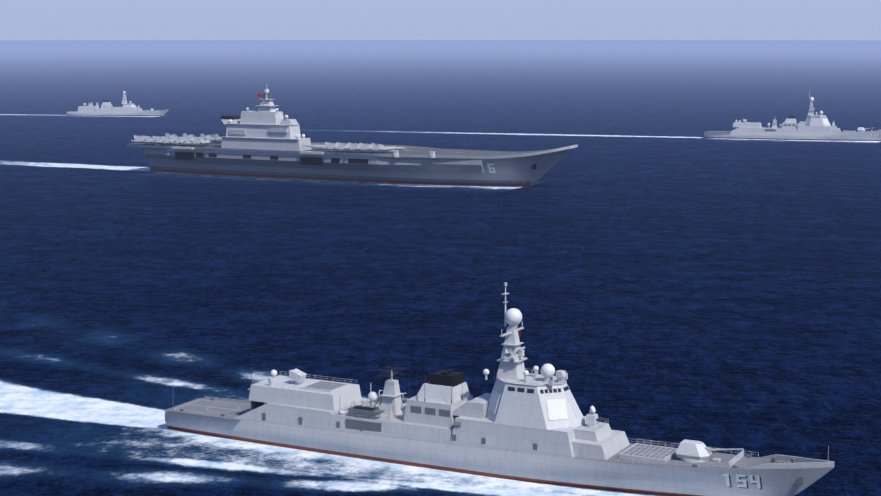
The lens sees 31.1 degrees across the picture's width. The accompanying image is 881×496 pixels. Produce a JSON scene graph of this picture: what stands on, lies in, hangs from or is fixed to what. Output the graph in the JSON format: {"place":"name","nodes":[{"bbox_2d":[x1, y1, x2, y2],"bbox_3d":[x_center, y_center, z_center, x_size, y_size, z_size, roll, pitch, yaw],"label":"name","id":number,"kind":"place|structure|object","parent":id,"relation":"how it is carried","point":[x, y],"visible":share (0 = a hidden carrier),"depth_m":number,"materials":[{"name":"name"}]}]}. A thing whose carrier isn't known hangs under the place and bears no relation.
{"place":"outdoors","nodes":[
{"label":"outdoors","id":0,"kind":"place"},
{"bbox_2d":[0,40,880,495],"bbox_3d":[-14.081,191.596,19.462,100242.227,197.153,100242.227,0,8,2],"label":"sea","id":1,"kind":"structure","parent":0,"point":[656,260],"depth_m":672.05,"materials":[{"name":"liquid"}]},
{"bbox_2d":[67,91,168,115],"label":"warship","id":2,"kind":"object","parent":1,"relation":"on","point":[107,108],"visible":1,"depth_m":1774.40,"materials":[{"name":"metal"}]},
{"bbox_2d":[127,83,577,186],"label":"carrier","id":3,"kind":"object","parent":1,"relation":"on","point":[266,140],"visible":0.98,"depth_m":999.66,"materials":[{"name":"grey metal"}]},
{"bbox_2d":[165,282,834,495],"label":"destroyer","id":4,"kind":"object","parent":1,"relation":"on","point":[520,423],"visible":1,"depth_m":337.37,"materials":[{"name":"metal"}]},
{"bbox_2d":[704,91,880,140],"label":"destroyer","id":5,"kind":"object","parent":1,"relation":"on","point":[812,126],"visible":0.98,"depth_m":1380.25,"materials":[{"name":"metal"}]},
{"bbox_2d":[0,0,880,39],"label":"sky","id":6,"kind":"structure","parent":0,"point":[19,19],"materials":[{"name":"blue"}]}
]}

